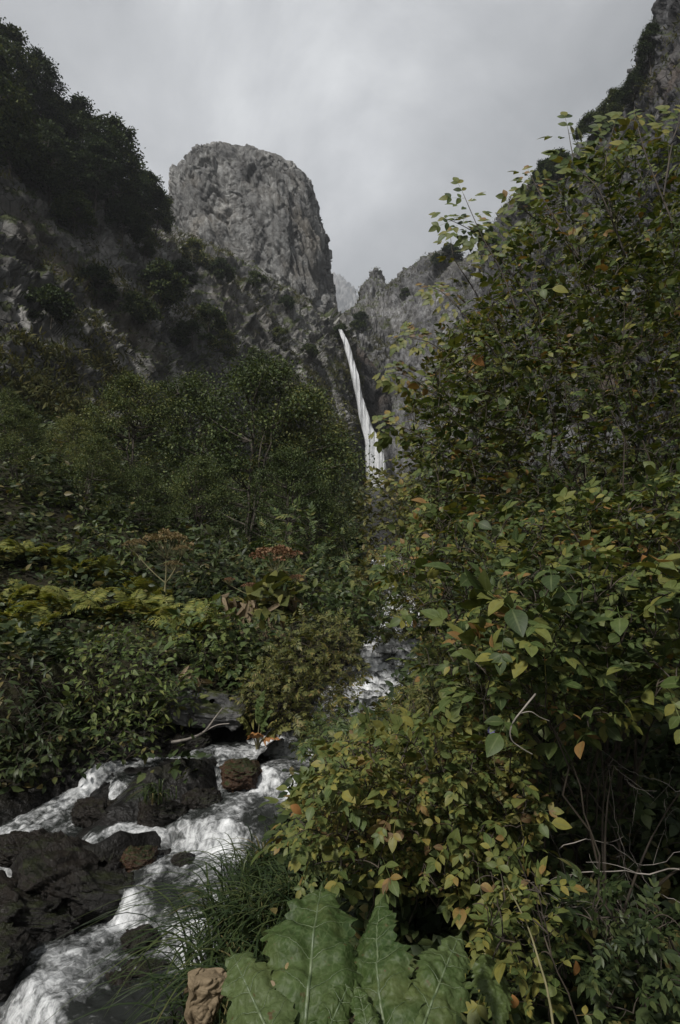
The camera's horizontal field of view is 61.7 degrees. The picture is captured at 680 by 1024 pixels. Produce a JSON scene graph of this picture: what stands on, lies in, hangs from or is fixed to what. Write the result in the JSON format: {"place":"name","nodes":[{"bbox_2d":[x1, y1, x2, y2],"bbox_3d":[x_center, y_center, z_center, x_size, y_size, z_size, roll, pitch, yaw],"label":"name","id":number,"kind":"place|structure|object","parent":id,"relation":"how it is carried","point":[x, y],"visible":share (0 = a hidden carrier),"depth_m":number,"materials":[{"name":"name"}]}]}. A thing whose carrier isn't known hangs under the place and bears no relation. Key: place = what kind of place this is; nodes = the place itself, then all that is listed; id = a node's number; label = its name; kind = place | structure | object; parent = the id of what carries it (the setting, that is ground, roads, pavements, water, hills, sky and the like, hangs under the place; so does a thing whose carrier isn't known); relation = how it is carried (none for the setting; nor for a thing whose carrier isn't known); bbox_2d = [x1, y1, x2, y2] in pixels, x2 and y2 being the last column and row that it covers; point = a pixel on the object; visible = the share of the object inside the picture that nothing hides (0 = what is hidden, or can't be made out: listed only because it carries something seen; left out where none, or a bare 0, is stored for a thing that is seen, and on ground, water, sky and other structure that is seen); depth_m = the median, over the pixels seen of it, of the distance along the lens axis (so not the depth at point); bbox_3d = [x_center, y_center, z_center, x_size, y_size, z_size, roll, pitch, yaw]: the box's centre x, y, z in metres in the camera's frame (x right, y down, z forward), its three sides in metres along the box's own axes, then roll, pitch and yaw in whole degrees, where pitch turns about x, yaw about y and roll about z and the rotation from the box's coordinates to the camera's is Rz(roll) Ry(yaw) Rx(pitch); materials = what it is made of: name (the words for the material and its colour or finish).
{"place":"outdoors","nodes":[
{"label":"outdoors","id":0,"kind":"place"},
{"bbox_2d":[0,102,365,484],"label":"cliff","id":1,"kind":"structure","parent":0,"point":[18,263],"depth_m":48.75,"materials":[{"name":"stone"}]},
{"bbox_2d":[0,44,39,168],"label":"hillside tree","id":2,"kind":"object","parent":1,"relation":"on","point":[11,118],"visible":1,"depth_m":38.25,"materials":[{"name":"green plant"}]},
{"bbox_2d":[0,17,45,113],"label":"hillside tree","id":3,"kind":"object","parent":1,"relation":"on","point":[13,34],"visible":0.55,"depth_m":46.34,"materials":[{"name":"green plant"}]},
{"bbox_2d":[0,99,51,178],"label":"hillside tree","id":4,"kind":"object","parent":1,"relation":"on","point":[30,144],"visible":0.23,"depth_m":43.44,"materials":[{"name":"green plant"}]},
{"bbox_2d":[5,41,70,124],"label":"hillside tree","id":5,"kind":"object","parent":1,"relation":"on","point":[50,75],"visible":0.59,"depth_m":48.06,"materials":[{"name":"green plant"}]},
{"bbox_2d":[15,115,84,206],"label":"hillside tree","id":6,"kind":"object","parent":1,"relation":"on","point":[51,177],"visible":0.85,"depth_m":45.23,"materials":[{"name":"green plant"}]},
{"bbox_2d":[24,283,77,328],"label":"scrub bush","id":7,"kind":"object","parent":1,"relation":"on","point":[47,295],"visible":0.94,"depth_m":34.47,"materials":[{"name":"green plant"}]},
{"bbox_2d":[28,89,84,148],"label":"hillside tree","id":8,"kind":"object","parent":1,"relation":"on","point":[61,106],"visible":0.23,"depth_m":49.30,"materials":[{"name":"green plant"}]},
{"bbox_2d":[48,188,98,236],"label":"hillside tree","id":9,"kind":"object","parent":1,"relation":"on","point":[63,206],"visible":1,"depth_m":45.90,"materials":[{"name":"green plant"}]},
{"bbox_2d":[54,91,106,183],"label":"hillside tree","id":10,"kind":"object","parent":1,"relation":"on","point":[78,104],"visible":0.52,"depth_m":49.45,"materials":[{"name":"green plant"}]},
{"bbox_2d":[66,129,123,216],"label":"hillside tree","id":11,"kind":"object","parent":1,"relation":"on","point":[106,150],"visible":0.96,"depth_m":47.76,"materials":[{"name":"green plant"}]},
{"bbox_2d":[77,262,120,306],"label":"scrub bush","id":12,"kind":"object","parent":1,"relation":"on","point":[101,272],"visible":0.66,"depth_m":43.87,"materials":[{"name":"green plant"}]},
{"bbox_2d":[78,109,149,211],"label":"hillside tree","id":13,"kind":"object","parent":1,"relation":"on","point":[119,132],"visible":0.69,"depth_m":50.74,"materials":[{"name":"green plant"}]},
{"bbox_2d":[117,289,163,323],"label":"scrub bush","id":14,"kind":"object","parent":1,"relation":"on","point":[136,300],"visible":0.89,"depth_m":46.07,"materials":[{"name":"green plant"}]},
{"bbox_2d":[130,170,172,227],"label":"hillside tree","id":15,"kind":"object","parent":1,"relation":"on","point":[152,194],"visible":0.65,"depth_m":60.95,"materials":[{"name":"green plant"}]},
{"bbox_2d":[136,257,191,311],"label":"scrub bush","id":16,"kind":"object","parent":1,"relation":"on","point":[165,285],"visible":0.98,"depth_m":50.47,"materials":[{"name":"green plant"}]},
{"bbox_2d":[169,319,213,351],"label":"scrub bush","id":17,"kind":"object","parent":1,"relation":"on","point":[181,326],"visible":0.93,"depth_m":54.04,"materials":[{"name":"green plant"}]},
{"bbox_2d":[178,237,209,266],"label":"scrub bush","id":18,"kind":"object","parent":1,"relation":"on","point":[194,243],"visible":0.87,"depth_m":71.81,"materials":[{"name":"green plant"}]},
{"bbox_2d":[193,301,230,331],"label":"scrub bush","id":19,"kind":"object","parent":1,"relation":"on","point":[205,310],"visible":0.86,"depth_m":61.26,"materials":[{"name":"green plant"}]},
{"bbox_2d":[168,141,338,314],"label":"rock tower","id":20,"kind":"structure","parent":1,"relation":"on","point":[249,203],"depth_m":112.23,"materials":[{"name":"stone"}]},
{"bbox_2d":[0,13,679,483],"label":"ledge turf","id":21,"kind":"structure","parent":1,"relation":"on","point":[36,389],"depth_m":39.15,"materials":[{"name":"plant"}]},
{"bbox_2d":[0,554,424,1023],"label":"stream","id":22,"kind":"structure","parent":0,"point":[45,988],"depth_m":3.90,"materials":[{"name":"white liquid"}]},
{"bbox_2d":[120,924,158,954],"bbox_3d":[-1.104,2.360,3.138,0.201,0.113,0.172,3,-5,-33],"label":"boulder","id":23,"kind":"object","parent":22,"relation":"on","point":[135,942],"visible":0.69,"depth_m":3.10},
{"bbox_2d":[219,757,262,792],"bbox_3d":[-0.817,2.171,4.704,0.368,0.229,0.305,0,-4,0],"label":"boulder","id":24,"kind":"object","parent":22,"relation":"on","point":[239,774],"visible":0.98,"depth_m":4.61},
{"bbox_2d":[0,0,655,294],"label":"sky","id":25,"kind":"structure","parent":0,"point":[380,104],"materials":[{"name":"grey"}]},
{"bbox_2d":[0,425,679,1023],"bbox_3d":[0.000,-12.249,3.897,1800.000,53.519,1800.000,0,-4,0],"label":"ground","id":26,"kind":"structure","parent":0,"point":[24,801],"depth_m":5.57,"materials":[{"name":"soil"}]},
{"bbox_2d":[0,921,38,1002],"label":"boulder","id":27,"kind":"object","parent":26,"relation":"on","point":[18,945],"visible":0.91,"depth_m":2.81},
{"bbox_2d":[0,385,46,456],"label":"birch thicket tree","id":28,"kind":"object","parent":26,"relation":"on","point":[6,395],"visible":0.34,"depth_m":14.05,"materials":[{"name":"green plant"}]},
{"bbox_2d":[0,828,52,867],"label":"boulder","id":29,"kind":"object","parent":26,"relation":"on","point":[13,843],"visible":0.21,"depth_m":3.81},
{"bbox_2d":[0,399,60,496],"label":"birch thicket tree","id":30,"kind":"object","parent":26,"relation":"on","point":[15,427],"visible":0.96,"depth_m":10.96,"materials":[{"name":"green plant"}]},
{"bbox_2d":[0,649,75,780],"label":"bank shrub","id":31,"kind":"object","parent":26,"relation":"on","point":[32,709],"visible":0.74,"depth_m":4.64,"materials":[{"name":"green plant"}]},
{"bbox_2d":[0,869,86,942],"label":"boulder","id":32,"kind":"object","parent":26,"relation":"on","point":[37,916],"visible":0.52,"depth_m":3.14,"materials":[{"name":"stone"}]},
{"bbox_2d":[16,584,109,618],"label":"fern","id":33,"kind":"object","parent":26,"relation":"on","point":[46,596],"visible":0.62,"depth_m":6.95,"materials":[{"name":"green plant"}]},
{"bbox_2d":[10,830,134,925],"bbox_3d":[-1.544,2.336,3.617,0.981,0.608,0.718,3,-5,-37],"label":"boulder","id":34,"kind":"object","parent":26,"relation":"on","point":[69,870],"visible":0.59,"depth_m":3.38,"materials":[{"name":"stone"}]},
{"bbox_2d":[37,413,108,474],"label":"birch thicket tree","id":35,"kind":"object","parent":26,"relation":"on","point":[69,424],"visible":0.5,"depth_m":15.66,"materials":[{"name":"green plant"}]},
{"bbox_2d":[42,585,110,616],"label":"fern","id":36,"kind":"object","parent":26,"relation":"on","point":[98,596],"visible":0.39,"depth_m":7.44,"materials":[{"name":"green plant"}]},
{"bbox_2d":[14,721,162,793],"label":"bank shrub","id":37,"kind":"object","parent":26,"relation":"on","point":[77,739],"visible":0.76,"depth_m":4.78,"materials":[{"name":"green plant"}]},
{"bbox_2d":[50,429,132,517],"bbox_3d":[-5.162,-0.649,11.713,1.578,2.201,1.747,9,-14,-8],"label":"birch thicket tree","id":38,"kind":"object","parent":26,"relation":"on","point":[107,465],"visible":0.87,"depth_m":11.65,"materials":[{"name":"green plant"}]},
{"bbox_2d":[71,796,117,827],"bbox_3d":[-1.770,2.344,4.402,0.578,0.281,0.312,3,-5,-31],"label":"boulder","id":39,"kind":"object","parent":26,"relation":"on","point":[87,811],"visible":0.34,"depth_m":4.24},
{"bbox_2d":[65,517,152,578],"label":"bank shrub","id":40,"kind":"object","parent":26,"relation":"on","point":[121,557],"visible":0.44,"depth_m":9.34,"materials":[{"name":"green plant"}]},
{"bbox_2d":[83,597,141,621],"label":"fern","id":41,"kind":"object","parent":26,"relation":"on","point":[111,609],"visible":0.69,"depth_m":7.03,"materials":[{"name":"green plant"}]},
{"bbox_2d":[54,624,177,752],"bbox_3d":[-2.041,1.648,5.317,1.322,1.256,1.153,0,-4,0],"label":"bank shrub","id":42,"kind":"object","parent":26,"relation":"on","point":[131,709],"visible":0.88,"depth_m":5.08,"materials":[{"name":"green plant"}]},
{"bbox_2d":[61,365,193,498],"bbox_3d":[-6.468,-2.138,17.404,3.712,4.654,3.533,2,-4,-21],"label":"birch thicket tree","id":43,"kind":"object","parent":26,"relation":"on","point":[124,404],"visible":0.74,"depth_m":17.13,"materials":[{"name":"green plant"}]},
{"bbox_2d":[88,957,169,988],"bbox_3d":[-1.024,2.409,2.820,0.561,0.244,0.432,2,-4,-20],"label":"boulder","id":44,"kind":"object","parent":26,"relation":"on","point":[121,980],"visible":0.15,"depth_m":2.89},
{"bbox_2d":[119,845,158,872],"bbox_3d":[-1.347,2.357,3.787,0.268,0.233,0.234,1,-4,-16],"label":"boulder","id":45,"kind":"object","parent":26,"relation":"on","point":[134,858],"visible":0.53,"depth_m":3.73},
{"bbox_2d":[101,462,184,534],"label":"birch thicket tree","id":46,"kind":"object","parent":26,"relation":"on","point":[138,476],"visible":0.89,"depth_m":11.99,"materials":[{"name":"green plant"}]},
{"bbox_2d":[129,594,182,619],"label":"fern","id":47,"kind":"object","parent":26,"relation":"on","point":[157,609],"visible":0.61,"depth_m":7.13,"materials":[{"name":"green plant"}]},
{"bbox_2d":[121,528,198,596],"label":"umbel plant","id":48,"kind":"object","parent":26,"relation":"on","point":[169,535],"visible":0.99,"depth_m":7.99,"materials":[{"name":"brown plant"}]},
{"bbox_2d":[137,797,188,827],"bbox_3d":[-1.321,2.262,4.229,0.376,0.262,0.292,2,-5,-28],"label":"boulder","id":49,"kind":"object","parent":26,"relation":"on","point":[165,812],"visible":0.57,"depth_m":4.14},
{"bbox_2d":[119,778,176,804],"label":"sedge tuft","id":50,"kind":"object","parent":49,"relation":"on","point":[153,794],"visible":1,"depth_m":4.13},
{"bbox_2d":[67,935,268,1023],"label":"sedge tuft","id":51,"kind":"object","parent":26,"relation":"on","point":[184,1001],"visible":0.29,"depth_m":2.17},
{"bbox_2d":[148,669,208,732],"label":"bank shrub","id":52,"kind":"object","parent":26,"relation":"on","point":[190,683],"visible":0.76,"depth_m":5.33,"materials":[{"name":"green plant"}]},
{"bbox_2d":[44,838,315,1023],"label":"sedge tuft","id":53,"kind":"object","parent":26,"relation":"on","point":[236,930],"visible":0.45,"depth_m":2.54,"materials":[{"name":"plant"}]},
{"bbox_2d":[122,365,253,518],"bbox_3d":[-4.918,-1.982,18.806,4.196,5.647,4.197,-2,-5,27],"label":"birch thicket tree","id":54,"kind":"object","parent":26,"relation":"on","point":[173,390],"visible":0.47,"depth_m":18.44,"materials":[{"name":"green plant"}]},
{"bbox_2d":[147,597,233,639],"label":"fern","id":55,"kind":"object","parent":26,"relation":"on","point":[213,625],"visible":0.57,"depth_m":6.74,"materials":[{"name":"green plant"}]},
{"bbox_2d":[169,729,211,753],"bbox_3d":[-1.397,2.175,5.359,0.402,0.210,0.307,0,-4,0],"label":"boulder","id":56,"kind":"object","parent":26,"relation":"on","point":[204,739],"visible":0.58,"depth_m":5.26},
{"bbox_2d":[150,452,248,549],"bbox_3d":[-3.201,-0.042,12.936,2.294,2.802,2.359,1,-4,-8],"label":"birch thicket tree","id":57,"kind":"object","parent":26,"relation":"on","point":[214,495],"visible":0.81,"depth_m":12.85,"materials":[{"name":"green plant"}]},
{"bbox_2d":[181,787,223,809],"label":"boulder","id":58,"kind":"object","parent":26,"relation":"on","point":[194,798],"visible":0.55,"depth_m":4.34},
{"bbox_2d":[157,593,249,680],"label":"bank shrub","id":59,"kind":"object","parent":26,"relation":"on","point":[211,635],"visible":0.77,"depth_m":6.13,"materials":[{"name":"green plant"}]},
{"bbox_2d":[182,967,226,1023],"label":"rock","id":60,"kind":"object","parent":26,"relation":"on","point":[203,989],"visible":0.96,"depth_m":1.13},
{"bbox_2d":[165,686,246,730],"bbox_3d":[-1.316,1.941,5.629,0.795,0.334,0.610,1,-4,-12],"label":"rock slab","id":61,"kind":"object","parent":26,"relation":"on","point":[207,713],"visible":0.67,"depth_m":5.44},
{"bbox_2d":[174,524,259,596],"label":"bank shrub","id":62,"kind":"object","parent":26,"relation":"on","point":[207,543],"visible":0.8,"depth_m":8.99,"materials":[{"name":"green plant"}]},
{"bbox_2d":[152,817,313,936],"bbox_3d":[-0.517,2.052,3.208,1.065,0.346,0.941,2,-5,-23],"label":"sedge tuft","id":63,"kind":"object","parent":26,"relation":"on","point":[262,858],"visible":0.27,"depth_m":3.26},
{"bbox_2d":[210,612,286,688],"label":"bank shrub","id":64,"kind":"object","parent":26,"relation":"on","point":[255,651],"visible":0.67,"depth_m":6.02,"materials":[{"name":"green plant"}]},
{"bbox_2d":[159,851,353,1016],"bbox_3d":[-0.278,1.851,2.521,1.009,0.368,1.184,1,-4,-15],"label":"sedge tuft","id":65,"kind":"object","parent":26,"relation":"on","point":[290,890],"visible":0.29,"depth_m":2.62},
{"bbox_2d":[229,672,283,729],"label":"bank shrub","id":66,"kind":"object","parent":26,"relation":"on","point":[249,707],"visible":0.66,"depth_m":5.52,"materials":[{"name":"green plant"}]},
{"bbox_2d":[135,341,386,557],"bbox_3d":[-2.446,-1.440,17.239,7.227,7.237,6.344,9,-8,-18],"label":"birch thicket tree","id":67,"kind":"object","parent":26,"relation":"on","point":[243,382],"visible":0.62,"depth_m":17.03,"materials":[{"name":"green plant"}]},
{"bbox_2d":[235,686,292,749],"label":"fern","id":68,"kind":"object","parent":26,"relation":"on","point":[262,721],"visible":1,"depth_m":5.13,"materials":[{"name":"green plant"}]},
{"bbox_2d":[224,544,311,627],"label":"umbel plant","id":69,"kind":"object","parent":26,"relation":"on","point":[284,550],"visible":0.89,"depth_m":7.29,"materials":[{"name":"brown plant"}]},
{"bbox_2d":[244,570,309,668],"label":"broad leaf plant","id":70,"kind":"object","parent":26,"relation":"on","point":[267,582],"visible":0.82,"depth_m":6.91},
{"bbox_2d":[228,441,337,572],"bbox_3d":[-1.321,0.063,13.655,2.538,3.600,2.547,-4,-6,42],"label":"birch thicket tree","id":71,"kind":"object","parent":26,"relation":"on","point":[280,456],"visible":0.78,"depth_m":13.44,"materials":[{"name":"green plant"}]},
{"bbox_2d":[226,374,369,556],"bbox_3d":[-1.577,-1.098,19.157,5.059,7.001,5.237,-3,-5,38],"label":"birch thicket tree","id":72,"kind":"object","parent":26,"relation":"on","point":[316,435],"visible":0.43,"depth_m":18.69,"materials":[{"name":"green plant"}]},
{"bbox_2d":[249,494,364,626],"bbox_3d":[-0.502,0.766,8.927,1.980,2.094,2.365,0,-4,0],"label":"bank shrub","id":73,"kind":"object","parent":26,"relation":"on","point":[319,554],"visible":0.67,"depth_m":8.92,"materials":[{"name":"green plant"}]},
{"bbox_2d":[244,603,373,748],"bbox_3d":[-0.318,1.691,5.657,1.323,1.557,1.398,0,-4,0],"label":"bank shrub","id":74,"kind":"object","parent":26,"relation":"on","point":[303,693],"visible":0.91,"depth_m":5.43,"materials":[{"name":"green plant"}]},
{"bbox_2d":[270,459,372,546],"bbox_3d":[-0.802,0.011,22.054,4.642,4.248,4.074,3,-2,10],"label":"birch thicket tree","id":75,"kind":"object","parent":26,"relation":"on","point":[343,489],"visible":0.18,"depth_m":21.70,"materials":[{"name":"green plant"}]},
{"bbox_2d":[285,479,359,566],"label":"birch thicket tree","id":76,"kind":"object","parent":26,"relation":"on","point":[331,505],"visible":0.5,"depth_m":14.29,"materials":[{"name":"green plant"}]},
{"bbox_2d":[287,578,367,675],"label":"bank shrub","id":77,"kind":"object","parent":26,"relation":"on","point":[324,595],"visible":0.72,"depth_m":7.33,"materials":[{"name":"green plant"}]},
{"bbox_2d":[291,701,385,763],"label":"bank shrub","id":78,"kind":"object","parent":26,"relation":"on","point":[339,726],"visible":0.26,"depth_m":4.39,"materials":[{"name":"green plant"}]},
{"bbox_2d":[0,387,679,1023],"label":"undergrowth","id":79,"kind":"object","parent":26,"relation":"on","point":[422,931],"visible":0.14,"depth_m":5.57,"materials":[{"name":"green plant"}]},
{"bbox_2d":[220,883,470,1023],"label":"hogweed","id":80,"kind":"object","parent":26,"relation":"on","point":[327,976],"visible":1,"depth_m":1.11,"materials":[{"name":"green plant"}]},
{"bbox_2d":[325,586,395,666],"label":"bank shrub","id":81,"kind":"object","parent":26,"relation":"on","point":[374,597],"visible":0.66,"depth_m":7.84,"materials":[{"name":"green plant"}]},
{"bbox_2d":[345,537,435,652],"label":"bank shrub","id":82,"kind":"object","parent":26,"relation":"on","point":[389,635],"visible":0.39,"depth_m":8.79,"materials":[{"name":"green plant"}]},
{"bbox_2d":[353,465,437,572],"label":"bank shrub","id":83,"kind":"object","parent":26,"relation":"on","point":[368,499],"visible":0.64,"depth_m":17.72,"materials":[{"name":"green plant"}]},
{"bbox_2d":[250,701,571,974],"bbox_3d":[0.276,1.124,2.070,1.153,1.054,1.017,0,-4,0],"label":"rose bush","id":84,"kind":"object","parent":26,"relation":"on","point":[381,835],"visible":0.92,"depth_m":1.79,"materials":[{"name":"green plant"}]},
{"bbox_2d":[327,623,524,809],"bbox_3d":[0.472,1.178,3.083,1.155,1.172,1.109,0,-4,0],"label":"rose bush","id":85,"kind":"object","parent":26,"relation":"on","point":[429,700],"visible":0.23,"depth_m":2.87,"materials":[{"name":"green plant"}]},
{"bbox_2d":[383,300,543,730],"bbox_3d":[0.877,-0.039,3.817,1.205,3.282,1.422,0,-4,0],"label":"rose bush","id":86,"kind":"object","parent":26,"relation":"on","point":[412,405],"visible":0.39,"depth_m":3.57,"materials":[{"name":"green plant"}]},
{"bbox_2d":[471,953,512,1023],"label":"dock plant","id":87,"kind":"object","parent":26,"relation":"on","point":[497,995],"visible":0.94,"depth_m":1.32,"materials":[{"name":"green plant"}]},
{"bbox_2d":[441,824,605,1023],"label":"rose bush","id":88,"kind":"object","parent":26,"relation":"on","point":[491,942],"visible":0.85,"depth_m":1.48,"materials":[{"name":"green plant"}]},
{"bbox_2d":[368,458,679,890],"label":"rose bush","id":89,"kind":"object","parent":26,"relation":"on","point":[516,539],"visible":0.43,"depth_m":2.34,"materials":[{"name":"green plant"}]},
{"bbox_2d":[368,105,679,853],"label":"rose bush","id":90,"kind":"object","parent":26,"relation":"on","point":[666,286],"visible":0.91,"depth_m":2.94,"materials":[{"name":"green plant"}]},
{"bbox_2d":[420,530,679,1006],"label":"rose bush","id":91,"kind":"object","parent":26,"relation":"on","point":[496,659],"visible":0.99,"depth_m":1.70,"materials":[{"name":"green plant"}]},
{"bbox_2d":[466,222,679,699],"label":"rose bush","id":92,"kind":"object","parent":26,"relation":"on","point":[569,330],"visible":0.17,"depth_m":4.53,"materials":[{"name":"green plant"}]},
{"bbox_2d":[483,553,679,803],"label":"rose bush","id":93,"kind":"object","parent":26,"relation":"on","point":[664,728],"visible":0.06,"depth_m":3.25,"materials":[{"name":"green plant"}]},
{"bbox_2d":[485,729,679,914],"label":"rose bush","id":94,"kind":"object","parent":26,"relation":"on","point":[644,816],"visible":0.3,"depth_m":2.39,"materials":[{"name":"green plant"}]},
{"bbox_2d":[513,858,679,1023],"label":"rose bush","id":95,"kind":"object","parent":26,"relation":"on","point":[594,981],"visible":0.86,"depth_m":1.60,"materials":[{"name":"green plant"}]},
{"bbox_2d":[521,751,679,1017],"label":"bare bush","id":96,"kind":"object","parent":26,"relation":"on","point":[604,843],"visible":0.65,"depth_m":1.83,"materials":[{"name":"grey wood"}]},
{"bbox_2d":[331,272,358,312],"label":"mountain","id":97,"kind":"structure","parent":0,"point":[346,296],"depth_m":1364.63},
{"bbox_2d":[356,346,392,449],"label":"cliff","id":98,"kind":"structure","parent":0,"point":[377,402],"depth_m":96.77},
{"bbox_2d":[339,329,386,487],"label":"waterfall","id":99,"kind":"structure","parent":98,"relation":"on","point":[367,429],"depth_m":84.41,"materials":[{"name":"liquid"}]},
{"bbox_2d":[344,250,486,480],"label":"cliff","id":100,"kind":"structure","parent":0,"point":[389,306],"depth_m":103.24,"materials":[{"name":"stone"}]},
{"bbox_2d":[474,0,679,488],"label":"cliff","id":101,"kind":"structure","parent":0,"point":[664,12],"depth_m":46.19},
{"bbox_2d":[592,87,624,136],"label":"hillside tree","id":102,"kind":"object","parent":101,"relation":"on","point":[606,108],"visible":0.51,"depth_m":56.40,"materials":[{"name":"green plant"}]},
{"bbox_2d":[612,67,646,112],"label":"hillside tree","id":103,"kind":"object","parent":101,"relation":"on","point":[625,91],"visible":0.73,"depth_m":50.84,"materials":[{"name":"green plant"}]},
{"bbox_2d":[633,18,665,76],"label":"hillside tree","id":104,"kind":"object","parent":101,"relation":"on","point":[645,46],"visible":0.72,"depth_m":48.69,"materials":[{"name":"green plant"}]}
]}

